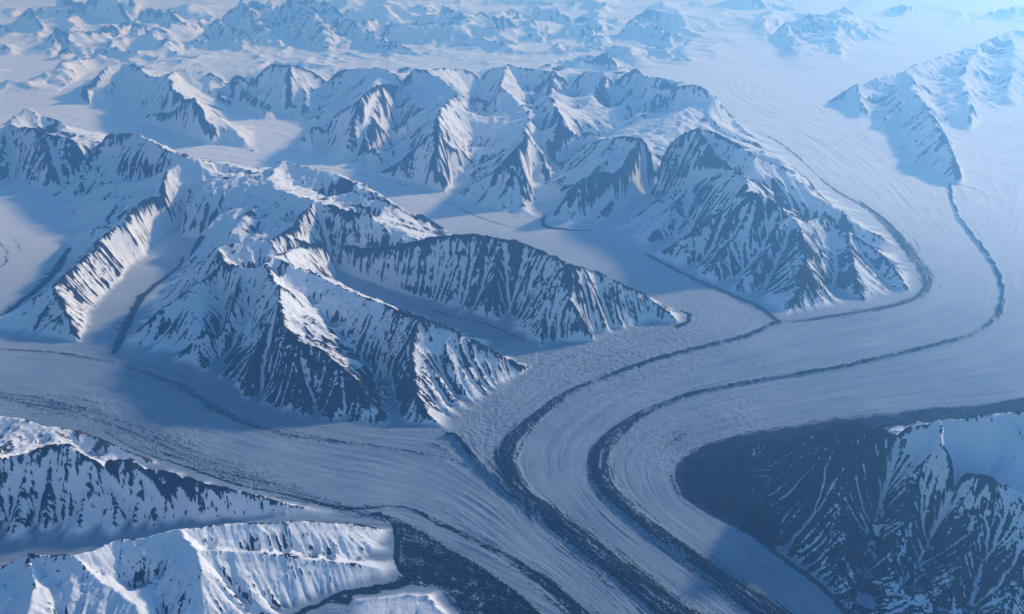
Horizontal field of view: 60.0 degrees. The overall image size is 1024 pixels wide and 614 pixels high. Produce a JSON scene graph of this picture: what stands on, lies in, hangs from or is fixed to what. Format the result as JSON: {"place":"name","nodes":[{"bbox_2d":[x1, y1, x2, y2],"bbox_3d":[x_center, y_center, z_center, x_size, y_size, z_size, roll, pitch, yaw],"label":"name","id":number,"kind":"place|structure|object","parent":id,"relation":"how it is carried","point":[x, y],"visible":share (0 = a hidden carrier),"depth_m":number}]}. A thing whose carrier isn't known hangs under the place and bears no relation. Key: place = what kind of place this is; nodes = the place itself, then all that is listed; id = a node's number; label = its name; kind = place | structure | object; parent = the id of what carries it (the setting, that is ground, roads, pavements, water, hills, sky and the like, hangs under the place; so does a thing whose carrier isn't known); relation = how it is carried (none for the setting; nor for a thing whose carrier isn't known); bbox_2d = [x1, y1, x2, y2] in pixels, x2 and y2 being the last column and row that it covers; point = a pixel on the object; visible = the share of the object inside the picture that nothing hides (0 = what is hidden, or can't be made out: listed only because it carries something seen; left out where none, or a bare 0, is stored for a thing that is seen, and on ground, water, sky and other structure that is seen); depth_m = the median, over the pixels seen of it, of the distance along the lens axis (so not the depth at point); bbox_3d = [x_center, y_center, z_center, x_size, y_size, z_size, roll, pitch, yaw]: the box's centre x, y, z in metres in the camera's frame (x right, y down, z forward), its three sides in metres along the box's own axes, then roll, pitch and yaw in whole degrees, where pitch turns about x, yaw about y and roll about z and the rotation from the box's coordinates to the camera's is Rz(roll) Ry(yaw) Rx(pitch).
{"place":"outdoors","nodes":[
{"label":"outdoors","id":0,"kind":"place"},
{"bbox_2d":[0,22,20,37],"bbox_3d":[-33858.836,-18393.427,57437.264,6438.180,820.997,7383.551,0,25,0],"label":"mountain","id":1,"kind":"structure","parent":0,"point":[6,30],"depth_m":54974.55},
{"bbox_2d":[0,38,42,55],"bbox_3d":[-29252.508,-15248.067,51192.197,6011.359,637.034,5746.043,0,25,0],"label":"mountain","id":2,"kind":"structure","parent":0,"point":[21,46],"depth_m":50389.26},
{"bbox_2d":[13,8,51,32],"bbox_3d":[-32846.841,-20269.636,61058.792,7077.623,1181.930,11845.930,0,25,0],"label":"mountain","id":3,"kind":"structure","parent":0,"point":[28,19],"depth_m":57956.98},
{"bbox_2d":[41,25,69,40],"bbox_3d":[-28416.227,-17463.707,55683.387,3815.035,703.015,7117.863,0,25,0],"label":"mountain","id":4,"kind":"structure","parent":0,"point":[53,31],"depth_m":54568.88},
{"bbox_2d":[52,34,78,60],"bbox_3d":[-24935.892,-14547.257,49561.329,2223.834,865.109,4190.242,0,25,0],"label":"mountain","id":5,"kind":"structure","parent":0,"point":[65,53],"depth_m":48558.52},
{"bbox_2d":[54,0,135,22],"bbox_3d":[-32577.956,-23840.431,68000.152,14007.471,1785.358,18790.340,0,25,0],"label":"mountain","id":6,"kind":"structure","parent":0,"point":[109,11],"depth_m":61209.27},
{"bbox_2d":[88,48,120,59],"bbox_3d":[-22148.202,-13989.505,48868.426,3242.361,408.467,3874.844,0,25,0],"label":"mountain","id":7,"kind":"structure","parent":0,"point":[97,54],"depth_m":48336.99},
{"bbox_2d":[119,19,167,37],"bbox_3d":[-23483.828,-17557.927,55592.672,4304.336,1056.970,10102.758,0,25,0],"label":"mountain","id":8,"kind":"structure","parent":0,"point":[138,28],"depth_m":53954.24},
{"bbox_2d":[0,415,341,549],"bbox_3d":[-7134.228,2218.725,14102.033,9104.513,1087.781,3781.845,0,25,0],"label":"mountain","id":9,"kind":"structure","parent":0,"point":[61,486],"depth_m":13211.58},
{"bbox_2d":[136,5,208,24],"bbox_3d":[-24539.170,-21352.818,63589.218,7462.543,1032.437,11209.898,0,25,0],"label":"mountain","id":10,"kind":"structure","parent":0,"point":[157,15],"depth_m":60125.54},
{"bbox_2d":[0,520,404,613],"bbox_3d":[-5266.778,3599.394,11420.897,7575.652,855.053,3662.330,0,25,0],"label":"mountain","id":11,"kind":"structure","parent":0,"point":[290,567],"depth_m":11631.13},
{"bbox_2d":[183,21,261,54],"bbox_3d":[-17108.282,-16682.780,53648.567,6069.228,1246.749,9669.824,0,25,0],"label":"mountain","id":12,"kind":"structure","parent":0,"point":[216,36],"depth_m":51363.50},
{"bbox_2d":[207,0,429,58],"bbox_3d":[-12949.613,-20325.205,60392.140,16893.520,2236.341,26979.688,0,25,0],"label":"mountain","id":13,"kind":"structure","parent":0,"point":[318,28],"depth_m":54365.79},
{"bbox_2d":[0,339,638,613],"bbox_3d":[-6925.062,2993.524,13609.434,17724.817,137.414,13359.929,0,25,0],"label":"glacier","id":14,"kind":"object","parent":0,"point":[143,413],"visible":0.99,"depth_m":14733.55},
{"bbox_2d":[0,348,486,475],"bbox_3d":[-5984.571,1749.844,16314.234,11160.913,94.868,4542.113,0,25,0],"label":"moraine","id":15,"kind":"structure","parent":14,"relation":"on","point":[200,397],"depth_m":16084.61},
{"bbox_2d":[275,496,591,613],"bbox_3d":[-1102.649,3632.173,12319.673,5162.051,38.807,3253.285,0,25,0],"label":"moraine","id":16,"kind":"structure","parent":14,"relation":"on","point":[566,601],"depth_m":12361.11},
{"bbox_2d":[0,107,689,431],"bbox_3d":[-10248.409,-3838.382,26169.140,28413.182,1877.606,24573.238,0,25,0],"label":"mountain","id":17,"kind":"structure","parent":0,"point":[252,299],"depth_m":19559.12},
{"bbox_2d":[0,125,773,613],"bbox_3d":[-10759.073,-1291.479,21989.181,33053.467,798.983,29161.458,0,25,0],"label":"glacier","id":18,"kind":"object","parent":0,"point":[30,245],"visible":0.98,"depth_m":20993.48},
{"bbox_2d":[445,432,521,501],"bbox_3d":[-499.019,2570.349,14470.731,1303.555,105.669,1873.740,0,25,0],"label":"moraine","id":19,"kind":"structure","parent":18,"relation":"on","point":[496,479],"depth_m":14297.17},
{"bbox_2d":[339,587,461,613],"bbox_3d":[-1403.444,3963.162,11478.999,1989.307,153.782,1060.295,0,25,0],"label":"hill","id":20,"kind":"structure","parent":0,"point":[417,600],"depth_m":11624.64},
{"bbox_2d":[352,509,540,613],"bbox_3d":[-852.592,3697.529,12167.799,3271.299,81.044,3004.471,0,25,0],"label":"debris field","id":21,"kind":"structure","parent":0,"point":[469,586],"depth_m":12159.83},
{"bbox_2d":[435,6,469,13],"bbox_3d":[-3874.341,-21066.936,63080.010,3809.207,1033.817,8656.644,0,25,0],"label":"mountain","id":22,"kind":"structure","parent":0,"point":[445,10],"depth_m":60876.64},
{"bbox_2d":[59,61,919,318],"bbox_3d":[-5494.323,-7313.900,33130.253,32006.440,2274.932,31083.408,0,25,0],"label":"mountain","id":23,"kind":"structure","parent":0,"point":[734,204],"depth_m":29237.59},
{"bbox_2d":[0,0,1023,138],"bbox_3d":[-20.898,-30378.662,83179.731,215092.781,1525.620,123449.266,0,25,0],"label":"snowfield","id":24,"kind":"structure","parent":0,"point":[732,63],"depth_m":50995.39},
{"bbox_2d":[508,4,596,25],"bbox_3d":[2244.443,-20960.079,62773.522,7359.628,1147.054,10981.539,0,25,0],"label":"mountain","id":25,"kind":"structure","parent":0,"point":[538,12],"depth_m":60601.69},
{"bbox_2d":[544,22,605,43],"bbox_3d":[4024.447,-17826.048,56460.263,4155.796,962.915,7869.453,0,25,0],"label":"mountain","id":26,"kind":"structure","parent":0,"point":[569,31],"depth_m":54797.89},
{"bbox_2d":[533,47,639,71],"bbox_3d":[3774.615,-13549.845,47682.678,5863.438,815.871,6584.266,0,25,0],"label":"mountain","id":27,"kind":"structure","parent":0,"point":[609,60],"depth_m":45935.54},
{"bbox_2d":[156,126,1023,613],"bbox_3d":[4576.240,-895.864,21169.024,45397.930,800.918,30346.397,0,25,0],"label":"glacier","id":28,"kind":"object","parent":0,"point":[974,374],"visible":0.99,"depth_m":16394.64},
{"bbox_2d":[250,110,1003,613],"bbox_3d":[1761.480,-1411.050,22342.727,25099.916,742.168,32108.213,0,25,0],"label":"glacier","id":29,"kind":"object","parent":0,"point":[854,160],"visible":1,"depth_m":18605.19},
{"bbox_2d":[499,320,780,613],"bbox_3d":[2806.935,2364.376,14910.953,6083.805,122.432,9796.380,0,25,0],"label":"moraine","id":30,"kind":"structure","parent":29,"relation":"on","point":[654,596],"depth_m":13083.31},
{"bbox_2d":[644,130,935,322],"bbox_3d":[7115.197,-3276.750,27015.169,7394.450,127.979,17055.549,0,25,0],"label":"moraine","id":31,"kind":"structure","parent":29,"relation":"on","point":[926,273],"depth_m":21695.44},
{"bbox_2d":[590,183,1007,613],"bbox_3d":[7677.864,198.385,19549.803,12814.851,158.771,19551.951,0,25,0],"label":"moraine","id":32,"kind":"structure","parent":29,"relation":"on","point":[747,597],"depth_m":13545.33},
{"bbox_2d":[613,12,683,50],"bbox_3d":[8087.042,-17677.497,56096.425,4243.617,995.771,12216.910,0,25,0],"label":"mountain","id":33,"kind":"structure","parent":0,"point":[633,33],"depth_m":53519.73},
{"bbox_2d":[647,45,686,61],"bbox_3d":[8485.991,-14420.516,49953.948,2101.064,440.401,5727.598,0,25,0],"label":"mountain","id":34,"kind":"structure","parent":0,"point":[660,53],"depth_m":49335.83},
{"bbox_2d":[706,0,800,10],"bbox_3d":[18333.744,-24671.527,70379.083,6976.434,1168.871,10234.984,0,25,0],"label":"mountain","id":35,"kind":"structure","parent":0,"point":[746,4],"depth_m":67185.29},
{"bbox_2d":[770,7,898,70],"bbox_3d":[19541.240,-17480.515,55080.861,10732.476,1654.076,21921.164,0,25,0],"label":"mountain","id":36,"kind":"structure","parent":0,"point":[842,37],"depth_m":52665.92},
{"bbox_2d":[677,411,1023,613],"bbox_3d":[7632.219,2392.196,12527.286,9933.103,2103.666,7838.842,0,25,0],"label":"mountain","id":37,"kind":"structure","parent":0,"point":[914,517],"depth_m":12594.48},
{"bbox_2d":[868,4,927,18],"bbox_3d":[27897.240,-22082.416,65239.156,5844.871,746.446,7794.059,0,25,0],"label":"mountain","id":38,"kind":"structure","parent":0,"point":[898,11],"depth_m":63154.80},
{"bbox_2d":[823,30,1023,185],"bbox_3d":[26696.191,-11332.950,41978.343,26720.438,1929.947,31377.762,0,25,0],"label":"mountain","id":39,"kind":"structure","parent":0,"point":[929,118],"depth_m":37213.94},
{"bbox_2d":[970,6,1023,21],"bbox_3d":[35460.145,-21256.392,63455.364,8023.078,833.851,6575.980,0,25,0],"label":"mountain","id":40,"kind":"structure","parent":0,"point":[1014,13],"depth_m":61801.28}
]}

